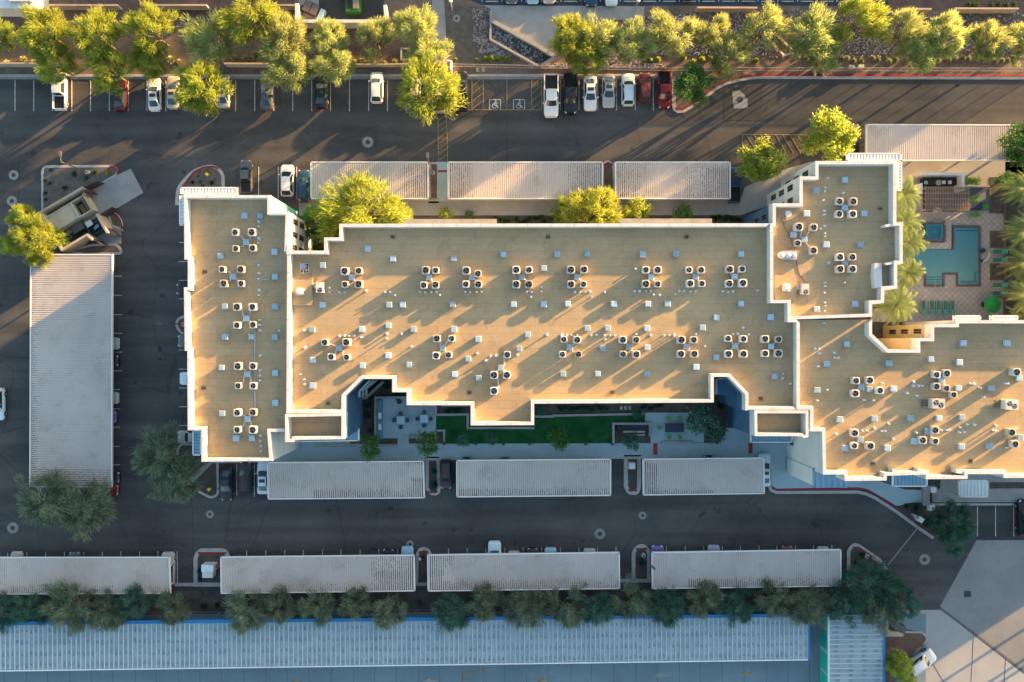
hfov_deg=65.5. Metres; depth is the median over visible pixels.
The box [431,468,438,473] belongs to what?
shrub
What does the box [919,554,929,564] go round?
manhole
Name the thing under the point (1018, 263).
palm tree
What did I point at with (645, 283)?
condenser
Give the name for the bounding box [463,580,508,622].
tree
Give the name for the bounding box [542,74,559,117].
parked pickup
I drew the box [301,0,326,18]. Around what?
flatbed truck
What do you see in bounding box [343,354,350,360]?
condenser
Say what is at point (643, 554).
street lamp
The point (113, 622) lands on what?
tree
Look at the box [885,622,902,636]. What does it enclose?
bin enclosure
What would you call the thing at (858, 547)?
red kerb
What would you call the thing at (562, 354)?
condenser
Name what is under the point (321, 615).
tree
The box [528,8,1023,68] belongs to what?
riprap rocks
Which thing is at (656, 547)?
parked suv
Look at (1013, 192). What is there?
palm tree
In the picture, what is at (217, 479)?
kerb
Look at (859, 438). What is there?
vent box
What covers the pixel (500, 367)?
vent box
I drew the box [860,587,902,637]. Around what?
tree
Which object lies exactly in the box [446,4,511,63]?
gravel patch
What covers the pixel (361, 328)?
vent box
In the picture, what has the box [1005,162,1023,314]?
planting bed
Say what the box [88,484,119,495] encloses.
parked hatchback
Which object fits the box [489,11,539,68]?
wall
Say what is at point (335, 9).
service yard
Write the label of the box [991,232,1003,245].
planting bed
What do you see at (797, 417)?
apartment building
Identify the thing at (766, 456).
parked sedan
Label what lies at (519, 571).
carport
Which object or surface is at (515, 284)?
condenser
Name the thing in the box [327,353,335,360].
condenser
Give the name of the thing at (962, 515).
tree
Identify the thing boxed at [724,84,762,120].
asphalt patch
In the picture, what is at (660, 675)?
painted arrows
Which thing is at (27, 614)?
tree
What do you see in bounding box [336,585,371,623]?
tree
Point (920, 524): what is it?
red kerb
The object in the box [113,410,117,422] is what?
parked sedan
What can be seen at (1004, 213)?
kerb
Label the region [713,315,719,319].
vent box
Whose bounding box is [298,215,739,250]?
planting bed
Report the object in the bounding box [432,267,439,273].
condenser
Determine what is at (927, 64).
tree
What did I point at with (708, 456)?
parked sedan
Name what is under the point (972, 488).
walkway canopy
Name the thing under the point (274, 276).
vent box
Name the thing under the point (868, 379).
condenser
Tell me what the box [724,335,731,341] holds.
condenser
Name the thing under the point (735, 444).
forecourt
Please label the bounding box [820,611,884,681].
storage building
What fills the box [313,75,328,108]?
parked sedan
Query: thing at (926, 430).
vent box
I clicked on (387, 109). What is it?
parking lines
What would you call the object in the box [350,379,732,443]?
courtyard floor
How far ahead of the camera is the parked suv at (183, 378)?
115.58 m
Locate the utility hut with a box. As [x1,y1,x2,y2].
[201,562,219,577]
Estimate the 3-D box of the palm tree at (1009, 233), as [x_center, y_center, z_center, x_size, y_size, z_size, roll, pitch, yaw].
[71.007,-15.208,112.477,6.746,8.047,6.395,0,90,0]
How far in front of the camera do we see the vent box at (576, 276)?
104.02 m
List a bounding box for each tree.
[0,14,17,61]
[0,230,31,257]
[0,589,21,634]
[3,203,41,235]
[7,212,60,257]
[10,1,73,61]
[11,591,49,629]
[14,467,83,527]
[23,243,54,269]
[28,39,82,85]
[37,578,98,636]
[48,226,71,247]
[57,474,117,543]
[64,5,128,61]
[78,47,134,98]
[82,584,129,631]
[115,582,156,620]
[116,0,180,66]
[125,38,172,84]
[127,419,195,500]
[152,453,207,503]
[154,589,191,627]
[170,57,235,116]
[178,5,239,68]
[211,0,281,47]
[220,587,276,639]
[256,584,301,627]
[257,9,316,70]
[260,39,313,94]
[294,586,338,628]
[302,193,342,244]
[307,33,359,87]
[309,17,351,53]
[310,167,411,242]
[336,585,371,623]
[354,14,401,66]
[356,433,381,462]
[367,593,407,631]
[378,194,412,223]
[390,2,438,49]
[395,41,470,126]
[402,37,454,81]
[415,430,439,459]
[430,591,472,633]
[455,432,469,446]
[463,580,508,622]
[484,431,497,445]
[502,586,555,631]
[535,405,545,416]
[544,580,590,629]
[545,11,595,64]
[547,426,570,452]
[548,189,587,222]
[558,183,623,222]
[563,36,607,77]
[578,11,627,61]
[579,591,617,628]
[599,191,633,222]
[611,14,659,65]
[611,571,653,622]
[621,432,641,451]
[631,408,642,419]
[645,7,702,59]
[645,586,687,630]
[672,61,716,109]
[681,578,725,621]
[684,402,720,434]
[694,11,732,51]
[703,420,728,444]
[707,30,754,83]
[717,585,754,628]
[734,134,789,182]
[737,0,792,54]
[752,576,795,621]
[783,1,836,63]
[784,582,830,631]
[797,104,860,160]
[801,37,843,77]
[823,578,868,630]
[829,0,892,50]
[839,557,899,610]
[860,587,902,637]
[864,568,908,608]
[872,6,933,58]
[872,284,917,327]
[884,646,915,680]
[890,585,923,621]
[891,27,941,75]
[896,174,921,213]
[896,203,924,239]
[897,255,925,292]
[903,226,929,260]
[923,7,974,60]
[927,494,976,546]
[937,521,976,559]
[968,18,1019,61]
[993,165,1023,207]
[995,119,1023,169]
[996,240,1023,283]
[997,208,1023,250]
[997,270,1023,313]
[1005,302,1023,319]
[1009,21,1023,67]
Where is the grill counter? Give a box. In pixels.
[920,178,956,185]
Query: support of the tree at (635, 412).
on the courtyard floor at (551, 409)
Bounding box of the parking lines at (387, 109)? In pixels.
[7,79,1013,582]
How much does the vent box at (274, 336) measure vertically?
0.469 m
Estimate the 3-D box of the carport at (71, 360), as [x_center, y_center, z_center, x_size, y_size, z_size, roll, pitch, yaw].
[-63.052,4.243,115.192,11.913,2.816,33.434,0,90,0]
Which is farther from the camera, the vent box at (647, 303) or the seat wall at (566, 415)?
the seat wall at (566, 415)
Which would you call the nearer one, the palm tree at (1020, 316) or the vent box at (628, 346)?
the vent box at (628, 346)
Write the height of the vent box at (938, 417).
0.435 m
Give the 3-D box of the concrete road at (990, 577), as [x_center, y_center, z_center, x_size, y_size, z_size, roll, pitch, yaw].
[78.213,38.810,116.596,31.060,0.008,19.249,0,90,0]
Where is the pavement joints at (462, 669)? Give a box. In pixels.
[26,659,809,681]
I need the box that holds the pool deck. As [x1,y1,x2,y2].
[870,187,1003,321]
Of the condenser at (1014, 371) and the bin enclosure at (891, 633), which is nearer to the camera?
the condenser at (1014, 371)
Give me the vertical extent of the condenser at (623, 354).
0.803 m
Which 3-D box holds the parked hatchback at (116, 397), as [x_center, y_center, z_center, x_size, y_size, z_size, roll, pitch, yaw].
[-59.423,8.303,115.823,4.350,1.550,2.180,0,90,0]
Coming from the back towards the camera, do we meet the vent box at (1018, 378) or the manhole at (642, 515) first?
the manhole at (642, 515)
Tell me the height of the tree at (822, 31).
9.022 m
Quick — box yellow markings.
[314,77,802,681]
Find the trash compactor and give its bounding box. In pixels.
[45,193,98,237]
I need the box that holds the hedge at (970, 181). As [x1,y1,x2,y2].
[965,176,981,184]
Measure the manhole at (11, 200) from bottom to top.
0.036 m
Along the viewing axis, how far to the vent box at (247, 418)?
104.02 m
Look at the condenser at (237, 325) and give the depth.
103.63 m
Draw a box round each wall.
[0,62,68,66]
[1,607,875,620]
[49,4,121,9]
[143,4,209,9]
[224,62,270,67]
[276,4,294,9]
[295,3,389,27]
[303,62,445,66]
[374,396,406,435]
[379,444,396,446]
[408,405,436,414]
[436,413,534,428]
[436,429,444,441]
[442,405,469,406]
[447,60,452,72]
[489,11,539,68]
[491,19,555,57]
[534,413,641,417]
[540,55,555,67]
[612,422,650,442]
[661,441,693,443]
[695,6,756,12]
[899,8,931,13]
[914,173,964,192]
[914,183,922,194]
[921,486,929,505]
[951,7,1018,13]
[965,184,989,187]
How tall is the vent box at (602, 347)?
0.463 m
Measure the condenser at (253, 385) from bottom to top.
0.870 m
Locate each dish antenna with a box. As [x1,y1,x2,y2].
[300,263,308,273]
[782,211,791,221]
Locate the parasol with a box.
[982,296,1000,312]
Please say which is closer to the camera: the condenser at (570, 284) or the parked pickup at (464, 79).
the condenser at (570, 284)
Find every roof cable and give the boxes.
[254,328,254,380]
[781,216,804,281]
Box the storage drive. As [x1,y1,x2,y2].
[0,614,925,681]
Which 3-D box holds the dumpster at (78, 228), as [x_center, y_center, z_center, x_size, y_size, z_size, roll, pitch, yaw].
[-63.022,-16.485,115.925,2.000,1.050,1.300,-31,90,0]
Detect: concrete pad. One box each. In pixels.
[86,169,142,220]
[88,222,120,243]
[299,0,318,18]
[732,91,747,107]
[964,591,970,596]
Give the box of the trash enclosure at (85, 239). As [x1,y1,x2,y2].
[39,180,120,252]
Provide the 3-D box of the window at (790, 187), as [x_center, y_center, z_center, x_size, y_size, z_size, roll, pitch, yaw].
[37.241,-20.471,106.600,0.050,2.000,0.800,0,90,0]
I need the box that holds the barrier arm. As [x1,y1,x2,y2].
[888,527,918,564]
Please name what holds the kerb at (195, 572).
on the ground at (164, 151)
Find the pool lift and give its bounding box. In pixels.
[979,248,988,261]
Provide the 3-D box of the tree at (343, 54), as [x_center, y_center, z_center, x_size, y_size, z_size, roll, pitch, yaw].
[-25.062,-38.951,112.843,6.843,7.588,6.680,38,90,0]
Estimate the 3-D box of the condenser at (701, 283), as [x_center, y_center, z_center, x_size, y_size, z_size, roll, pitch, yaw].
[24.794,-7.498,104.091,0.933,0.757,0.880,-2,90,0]
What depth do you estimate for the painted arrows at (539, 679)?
116.54 m
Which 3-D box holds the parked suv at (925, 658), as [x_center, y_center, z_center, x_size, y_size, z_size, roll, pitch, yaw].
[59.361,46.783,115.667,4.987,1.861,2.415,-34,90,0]
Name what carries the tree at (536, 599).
on the planting strip at (211, 598)
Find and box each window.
[292,231,297,238]
[293,218,297,225]
[762,213,766,220]
[771,193,775,200]
[779,189,783,196]
[787,184,792,192]
[787,197,792,202]
[889,329,895,333]
[901,329,907,333]
[913,329,920,333]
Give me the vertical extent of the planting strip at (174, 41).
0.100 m
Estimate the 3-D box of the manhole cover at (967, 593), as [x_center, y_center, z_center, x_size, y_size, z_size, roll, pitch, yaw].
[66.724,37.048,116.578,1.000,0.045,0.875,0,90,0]
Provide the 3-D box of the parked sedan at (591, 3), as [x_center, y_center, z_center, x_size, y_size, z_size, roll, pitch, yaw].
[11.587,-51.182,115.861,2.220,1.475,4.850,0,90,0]
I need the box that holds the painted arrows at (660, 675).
[425,672,668,681]
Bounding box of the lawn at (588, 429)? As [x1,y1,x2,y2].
[436,414,644,443]
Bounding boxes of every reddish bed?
[77,0,293,23]
[346,41,427,69]
[885,627,927,681]
[890,0,1023,9]
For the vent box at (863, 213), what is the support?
on the apartment building at (797, 417)
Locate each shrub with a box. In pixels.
[19,55,27,61]
[167,54,174,63]
[200,603,207,610]
[230,54,237,62]
[242,53,248,61]
[249,51,259,60]
[363,401,372,409]
[364,412,371,419]
[381,379,391,390]
[430,481,437,488]
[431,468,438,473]
[487,54,495,61]
[503,54,511,62]
[637,558,645,566]
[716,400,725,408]
[885,58,892,64]
[903,503,909,509]
[911,503,922,513]
[923,517,934,528]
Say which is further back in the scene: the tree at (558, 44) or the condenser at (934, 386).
the tree at (558, 44)
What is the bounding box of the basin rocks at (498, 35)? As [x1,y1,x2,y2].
[492,25,542,60]
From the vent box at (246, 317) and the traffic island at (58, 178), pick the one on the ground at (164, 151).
the traffic island at (58, 178)
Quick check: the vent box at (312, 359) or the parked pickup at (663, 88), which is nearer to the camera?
the vent box at (312, 359)
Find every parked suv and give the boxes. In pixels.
[0,388,7,419]
[113,354,119,366]
[113,470,120,483]
[161,551,176,584]
[177,281,187,295]
[177,429,191,444]
[179,372,186,384]
[237,461,253,493]
[295,170,310,202]
[407,78,421,106]
[439,459,452,488]
[488,540,500,552]
[542,0,555,3]
[620,73,635,106]
[638,72,651,101]
[650,544,663,573]
[903,648,936,676]
[1014,499,1023,535]
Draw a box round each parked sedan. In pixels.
[10,551,25,556]
[68,551,82,555]
[113,79,127,111]
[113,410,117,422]
[114,337,119,349]
[146,78,162,111]
[164,76,180,109]
[200,77,214,110]
[217,75,230,108]
[218,466,234,500]
[255,461,268,493]
[258,78,273,110]
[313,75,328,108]
[382,548,394,554]
[401,545,413,553]
[460,457,472,459]
[505,0,517,4]
[526,0,538,4]
[582,76,598,110]
[583,548,595,551]
[585,0,597,6]
[601,74,616,107]
[605,0,617,6]
[702,455,713,457]
[706,544,719,550]
[758,453,772,486]
[779,545,792,549]
[816,546,828,548]
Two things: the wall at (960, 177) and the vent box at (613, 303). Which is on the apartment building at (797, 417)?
the vent box at (613, 303)
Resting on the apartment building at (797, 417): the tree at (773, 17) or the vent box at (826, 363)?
the vent box at (826, 363)
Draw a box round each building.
[0,0,48,16]
[0,613,809,671]
[179,153,1023,487]
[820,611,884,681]
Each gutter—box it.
[0,77,671,78]
[940,607,1023,672]
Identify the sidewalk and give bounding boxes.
[275,442,787,460]
[299,161,1023,215]
[432,0,446,72]
[438,162,446,198]
[932,477,1023,501]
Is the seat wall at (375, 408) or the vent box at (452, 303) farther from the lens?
the seat wall at (375, 408)
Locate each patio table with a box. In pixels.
[397,416,404,423]
[420,415,427,422]
[665,423,683,431]
[933,207,940,215]
[969,201,981,209]
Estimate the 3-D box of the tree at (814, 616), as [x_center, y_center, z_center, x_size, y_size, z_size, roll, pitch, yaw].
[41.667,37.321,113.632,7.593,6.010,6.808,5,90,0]
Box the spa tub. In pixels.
[913,220,950,248]
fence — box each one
[0,606,809,616]
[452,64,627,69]
[630,67,1023,71]
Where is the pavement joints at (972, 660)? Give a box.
[932,634,1005,681]
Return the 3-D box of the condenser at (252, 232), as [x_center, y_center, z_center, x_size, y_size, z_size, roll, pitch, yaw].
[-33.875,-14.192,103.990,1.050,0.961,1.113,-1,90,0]
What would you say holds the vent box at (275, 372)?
on the apartment building at (797, 417)
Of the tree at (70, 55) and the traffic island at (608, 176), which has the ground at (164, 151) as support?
the traffic island at (608, 176)
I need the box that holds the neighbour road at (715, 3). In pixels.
[471,0,887,5]
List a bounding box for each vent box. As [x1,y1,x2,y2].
[217,253,223,258]
[219,365,224,369]
[219,411,225,415]
[222,304,227,308]
[222,334,228,339]
[227,271,237,282]
[233,435,239,440]
[240,235,251,246]
[241,213,247,218]
[242,311,251,322]
[243,368,251,384]
[243,415,251,425]
[248,334,253,339]
[249,435,254,440]
[257,213,262,218]
[271,249,277,254]
[272,274,277,278]
[272,304,277,308]
[272,334,277,339]
[272,370,278,375]
[272,400,278,405]
[309,327,314,331]
[310,357,315,362]
[310,383,315,388]
[320,262,325,267]
[320,302,325,307]
[330,343,343,355]
[348,272,355,281]
[359,326,364,331]
[365,246,370,251]
[385,352,390,357]
[386,302,391,307]
[390,256,395,261]
[400,302,405,307]
[426,273,432,282]
[440,340,447,353]
[450,301,455,306]
[451,326,456,331]
[452,371,457,376]
[465,356,470,361]
[468,274,476,282]
[475,336,480,341]
[476,375,481,380]
[497,356,505,388]
[518,272,526,282]
[525,332,530,336]
[541,265,546,270]
[541,301,546,306]
[554,251,559,256]
[560,371,565,376]
[565,301,570,306]
[566,340,574,352]
[573,271,581,282]
[584,251,589,256]
[585,325,589,330]
[595,371,600,375]
[600,345,605,350]
[605,325,610,330]
[611,301,616,306]
[625,341,631,352]
[640,251,645,257]
[644,325,649,330]
[644,371,649,376]
[645,301,650,306]
[648,271,653,281]
[664,301,670,306]
[673,251,678,256]
[682,343,690,350]
[692,271,698,281]
[693,364,698,369]
[699,325,705,330]
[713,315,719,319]
[713,354,718,359]
[730,273,738,281]
[731,340,739,350]
[738,251,743,256]
[738,301,743,305]
[767,314,773,319]
[768,340,774,348]
[771,374,777,378]
[790,232,796,237]
[799,230,809,246]
[803,210,809,216]
[813,187,819,192]
[813,306,819,311]
[814,387,819,392]
[823,242,828,247]
[823,361,829,366]
[836,416,842,422]
[841,177,847,182]
[841,202,847,211]
[841,258,847,266]
[842,445,847,450]
[843,341,849,346]
[851,301,858,306]
[855,436,863,444]
[857,242,863,247]
[857,382,873,391]
[860,210,866,216]
[866,386,872,391]
[871,416,876,421]
[884,445,890,450]
[885,360,891,365]
[890,386,896,391]
[907,415,913,420]
[910,438,917,443]
[924,428,931,437]
[927,356,933,361]
[935,415,941,420]
[938,375,945,384]
[955,359,962,364]
[955,385,961,390]
[958,415,964,419]
[958,444,964,449]
[959,340,966,345]
[986,443,992,448]
[987,385,994,390]
[1003,340,1010,345]
[1015,375,1021,380]
[1015,434,1023,441]
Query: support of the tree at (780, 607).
on the planting strip at (211, 598)
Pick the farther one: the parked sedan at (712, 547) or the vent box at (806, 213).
the parked sedan at (712, 547)
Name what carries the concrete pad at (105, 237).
on the ground at (164, 151)
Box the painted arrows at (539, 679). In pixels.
[292,670,751,681]
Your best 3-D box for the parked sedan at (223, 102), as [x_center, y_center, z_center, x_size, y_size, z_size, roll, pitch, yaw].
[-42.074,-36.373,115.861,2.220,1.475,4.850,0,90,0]
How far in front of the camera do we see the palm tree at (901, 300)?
109.22 m
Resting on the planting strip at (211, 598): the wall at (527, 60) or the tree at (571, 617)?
the tree at (571, 617)
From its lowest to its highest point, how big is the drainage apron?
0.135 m
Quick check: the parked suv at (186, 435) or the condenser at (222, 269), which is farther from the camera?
the parked suv at (186, 435)
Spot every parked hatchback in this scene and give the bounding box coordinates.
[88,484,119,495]
[113,392,119,403]
[278,165,294,196]
[368,72,383,103]
[508,550,519,552]
[526,547,538,552]
[544,547,556,551]
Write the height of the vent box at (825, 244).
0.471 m
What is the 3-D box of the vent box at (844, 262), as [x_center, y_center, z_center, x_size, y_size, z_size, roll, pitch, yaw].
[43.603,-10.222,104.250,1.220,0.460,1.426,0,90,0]
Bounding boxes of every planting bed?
[282,202,297,211]
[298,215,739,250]
[881,481,920,489]
[899,503,940,535]
[928,479,940,488]
[990,177,1003,211]
[990,482,1023,488]
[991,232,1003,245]
[991,265,1003,278]
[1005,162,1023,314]
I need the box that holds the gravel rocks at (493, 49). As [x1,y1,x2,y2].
[472,8,511,56]
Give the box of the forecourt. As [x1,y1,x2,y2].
[721,428,920,505]
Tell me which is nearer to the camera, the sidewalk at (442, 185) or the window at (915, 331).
the window at (915, 331)
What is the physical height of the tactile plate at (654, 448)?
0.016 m
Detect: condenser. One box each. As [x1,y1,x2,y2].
[218,266,227,272]
[220,280,228,287]
[231,229,240,236]
[232,245,240,251]
[233,303,242,310]
[233,321,241,328]
[233,362,243,369]
[233,408,242,416]
[233,426,242,432]
[235,382,242,388]
[237,265,246,273]
[237,280,245,287]
[248,228,257,236]
[248,303,257,310]
[248,425,258,433]
[249,244,257,251]
[249,321,257,328]
[249,362,258,369]
[249,382,258,388]
[249,408,258,415]
[313,282,324,292]
[321,339,329,345]
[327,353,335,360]
[340,267,349,275]
[341,281,348,287]
[342,338,351,345]
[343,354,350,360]
[354,280,363,288]
[355,267,362,274]
[420,281,427,288]
[422,266,430,274]
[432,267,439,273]
[432,281,439,288]
[432,352,439,359]
[433,335,440,342]
[445,351,451,357]
[448,335,454,341]
[462,266,470,274]
[462,280,469,287]
[474,270,481,276]
[474,280,481,287]
[490,371,497,378]
[490,387,498,394]
[503,371,510,378]
[504,351,510,358]
[512,266,520,273]
[512,280,519,288]
[525,266,532,273]
[525,280,532,288]
[558,351,565,357]
[560,336,566,342]
[566,280,574,287]
[567,265,574,273]
[573,336,580,343]
[575,350,581,357]
[579,265,587,273]
[580,281,586,287]
[618,336,626,343]
[619,351,626,357]
[631,350,639,357]
[632,336,639,342]
[641,266,649,273]
[641,280,649,287]
[653,266,661,273]
[653,280,660,287]
[676,336,685,343]
[676,350,684,357]
[684,266,692,273]
[685,279,693,287]
[689,336,697,343]
[689,350,697,357]
[696,266,704,273]
[698,280,704,286]
[723,350,732,357]
[724,265,733,273]
[724,279,732,287]
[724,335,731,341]
[737,266,745,272]
[737,279,746,287]
[738,335,746,342]
[738,349,747,357]
[759,335,768,342]
[760,350,768,356]
[773,336,781,342]
[773,349,782,357]
[793,223,802,231]
[793,240,800,246]
[797,284,808,294]
[808,223,817,231]
[808,246,817,254]
[834,198,842,205]
[834,210,842,217]
[834,253,843,260]
[834,265,843,273]
[846,265,856,272]
[847,197,856,205]
[847,210,856,218]
[847,253,855,260]
[849,389,859,396]
[849,428,858,436]
[849,441,857,448]
[850,377,859,383]
[864,376,873,383]
[864,441,874,449]
[874,386,883,393]
[916,435,926,443]
[921,398,944,408]
[929,426,938,433]
[929,437,938,444]
[930,371,940,377]
[930,383,939,389]
[940,369,950,376]
[940,385,949,391]
[948,391,956,397]
[994,399,1018,409]
[1004,428,1015,435]
[1008,368,1020,375]
[1008,440,1019,447]
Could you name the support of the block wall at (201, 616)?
on the ground at (164, 151)
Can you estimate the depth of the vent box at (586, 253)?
104.04 m
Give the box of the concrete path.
[190,462,212,481]
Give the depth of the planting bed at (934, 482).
116.44 m
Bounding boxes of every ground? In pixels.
[0,79,1023,673]
[490,100,523,108]
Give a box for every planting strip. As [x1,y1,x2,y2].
[0,0,445,73]
[2,566,905,615]
[446,0,1023,107]
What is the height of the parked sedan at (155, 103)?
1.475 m
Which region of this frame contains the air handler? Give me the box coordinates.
[777,251,796,259]
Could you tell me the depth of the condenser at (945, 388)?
103.76 m
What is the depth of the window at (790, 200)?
106.45 m
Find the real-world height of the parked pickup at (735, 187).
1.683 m
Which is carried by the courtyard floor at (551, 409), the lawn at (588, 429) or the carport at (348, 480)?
the lawn at (588, 429)
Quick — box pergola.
[916,186,969,212]
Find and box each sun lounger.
[921,301,926,313]
[929,301,934,313]
[936,301,941,313]
[943,301,948,313]
[950,301,955,313]
[993,249,1007,253]
[993,257,1007,261]
[993,283,1007,286]
[993,291,1007,295]
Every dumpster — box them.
[70,220,86,235]
[85,220,104,236]
[346,0,361,14]
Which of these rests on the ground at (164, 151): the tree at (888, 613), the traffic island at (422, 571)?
the traffic island at (422, 571)
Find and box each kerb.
[0,74,671,76]
[41,165,117,237]
[71,244,121,254]
[108,213,122,230]
[110,165,118,175]
[111,213,122,228]
[174,162,631,585]
[175,165,224,204]
[175,315,184,333]
[176,443,219,497]
[178,450,204,492]
[184,165,218,186]
[193,548,229,586]
[198,552,225,553]
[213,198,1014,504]
[415,547,431,585]
[425,457,440,494]
[429,162,438,202]
[603,161,614,194]
[624,455,640,494]
[632,544,650,582]
[672,76,1023,112]
[676,73,1023,109]
[768,485,933,538]
[772,486,934,534]
[846,543,885,585]
[853,546,871,556]
[906,631,927,644]
[989,187,1005,314]
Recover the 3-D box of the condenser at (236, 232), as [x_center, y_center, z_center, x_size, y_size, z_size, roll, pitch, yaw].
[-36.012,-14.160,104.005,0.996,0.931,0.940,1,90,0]
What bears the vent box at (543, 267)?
on the apartment building at (797, 417)
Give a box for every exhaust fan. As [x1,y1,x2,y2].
[296,287,303,294]
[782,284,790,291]
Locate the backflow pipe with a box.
[813,69,823,76]
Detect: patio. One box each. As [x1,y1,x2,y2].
[377,398,435,444]
[645,413,703,442]
[923,186,968,211]
[969,187,988,209]
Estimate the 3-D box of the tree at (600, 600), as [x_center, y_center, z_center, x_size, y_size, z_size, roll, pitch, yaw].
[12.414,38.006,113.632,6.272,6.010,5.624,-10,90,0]
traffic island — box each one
[43,167,115,233]
[74,246,118,252]
[110,215,119,226]
[178,168,221,201]
[178,318,183,331]
[179,445,216,495]
[198,554,224,582]
[418,550,427,582]
[429,460,436,490]
[431,164,436,197]
[604,164,612,189]
[628,459,636,488]
[635,550,646,578]
[850,549,877,576]
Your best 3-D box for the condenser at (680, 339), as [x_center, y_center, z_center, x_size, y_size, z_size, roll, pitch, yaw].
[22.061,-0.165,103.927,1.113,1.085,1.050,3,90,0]
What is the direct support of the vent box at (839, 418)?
on the apartment building at (797, 417)
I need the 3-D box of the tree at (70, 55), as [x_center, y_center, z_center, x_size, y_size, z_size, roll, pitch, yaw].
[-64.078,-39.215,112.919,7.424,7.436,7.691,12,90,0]
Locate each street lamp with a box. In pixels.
[58,151,89,174]
[156,322,183,325]
[426,152,434,174]
[641,552,655,569]
[864,553,879,563]
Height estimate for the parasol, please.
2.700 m
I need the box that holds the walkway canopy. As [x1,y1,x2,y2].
[950,479,987,496]
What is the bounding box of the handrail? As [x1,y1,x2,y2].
[774,35,793,58]
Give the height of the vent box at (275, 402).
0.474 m
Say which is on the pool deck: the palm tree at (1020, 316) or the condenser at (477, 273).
the palm tree at (1020, 316)
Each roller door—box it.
[820,615,827,629]
[820,626,827,651]
[820,648,827,674]
[820,669,827,681]
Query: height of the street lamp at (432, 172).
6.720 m
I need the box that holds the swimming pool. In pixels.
[898,225,980,291]
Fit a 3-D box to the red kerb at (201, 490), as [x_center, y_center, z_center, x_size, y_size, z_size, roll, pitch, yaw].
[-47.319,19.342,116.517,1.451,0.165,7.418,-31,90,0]
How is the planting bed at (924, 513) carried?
on the ground at (164, 151)
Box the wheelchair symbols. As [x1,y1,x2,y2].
[489,99,524,108]
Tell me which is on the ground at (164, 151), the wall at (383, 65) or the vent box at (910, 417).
the wall at (383, 65)
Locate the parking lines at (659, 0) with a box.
[482,0,836,1]
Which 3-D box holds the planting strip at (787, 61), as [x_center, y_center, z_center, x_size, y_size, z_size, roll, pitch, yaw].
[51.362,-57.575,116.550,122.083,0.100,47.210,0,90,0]
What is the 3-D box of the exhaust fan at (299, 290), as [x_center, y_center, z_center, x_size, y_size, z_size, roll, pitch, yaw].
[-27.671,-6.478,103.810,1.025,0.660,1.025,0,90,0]
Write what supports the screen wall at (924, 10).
on the ground at (164, 151)
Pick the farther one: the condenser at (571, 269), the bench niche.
the bench niche
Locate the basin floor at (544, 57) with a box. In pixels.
[492,26,549,62]
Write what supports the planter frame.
on the ground at (164, 151)
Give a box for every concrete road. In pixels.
[903,610,1023,681]
[940,540,1023,669]
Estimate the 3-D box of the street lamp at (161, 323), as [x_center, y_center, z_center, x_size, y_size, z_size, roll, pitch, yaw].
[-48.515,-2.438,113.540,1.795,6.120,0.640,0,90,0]
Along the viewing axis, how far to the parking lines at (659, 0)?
116.46 m
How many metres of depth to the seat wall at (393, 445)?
116.10 m
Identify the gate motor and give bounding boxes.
[911,513,924,522]
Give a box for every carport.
[0,556,170,594]
[29,254,113,487]
[220,554,414,593]
[267,461,424,499]
[310,161,428,198]
[427,551,619,591]
[447,161,602,198]
[456,458,610,496]
[614,161,730,198]
[642,457,764,495]
[651,549,840,588]
[865,124,1015,160]
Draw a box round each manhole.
[7,196,16,205]
[7,522,17,532]
[9,170,18,179]
[206,510,213,517]
[362,137,372,147]
[453,15,459,21]
[595,529,604,538]
[639,512,645,518]
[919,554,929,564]
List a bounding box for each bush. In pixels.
[438,206,454,218]
[464,210,474,218]
[626,195,652,218]
[671,202,694,218]
[892,664,917,681]
[991,171,1015,190]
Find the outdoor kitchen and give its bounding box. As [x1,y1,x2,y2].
[377,399,382,439]
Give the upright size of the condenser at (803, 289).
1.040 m
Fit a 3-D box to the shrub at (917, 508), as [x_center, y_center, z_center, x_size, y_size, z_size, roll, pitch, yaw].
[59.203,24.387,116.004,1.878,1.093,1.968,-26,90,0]
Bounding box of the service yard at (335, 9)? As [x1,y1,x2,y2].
[319,0,383,18]
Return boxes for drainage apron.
[484,5,643,53]
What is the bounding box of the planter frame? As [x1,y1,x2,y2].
[400,47,409,60]
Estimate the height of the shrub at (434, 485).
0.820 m
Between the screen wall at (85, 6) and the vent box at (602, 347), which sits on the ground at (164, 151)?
the screen wall at (85, 6)
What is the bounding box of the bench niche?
[616,425,647,435]
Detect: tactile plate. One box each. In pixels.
[653,443,656,453]
[748,443,752,453]
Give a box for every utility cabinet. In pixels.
[628,462,634,468]
[890,623,905,633]
[926,503,934,510]
[930,486,936,492]
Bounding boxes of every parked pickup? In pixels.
[51,72,68,110]
[178,334,184,347]
[238,160,252,193]
[432,76,445,112]
[454,71,468,111]
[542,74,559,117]
[562,73,578,114]
[657,71,671,108]
[728,167,741,202]
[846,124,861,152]
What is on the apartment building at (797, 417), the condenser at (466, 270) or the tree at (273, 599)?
the condenser at (466, 270)
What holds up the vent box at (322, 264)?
on the apartment building at (797, 417)

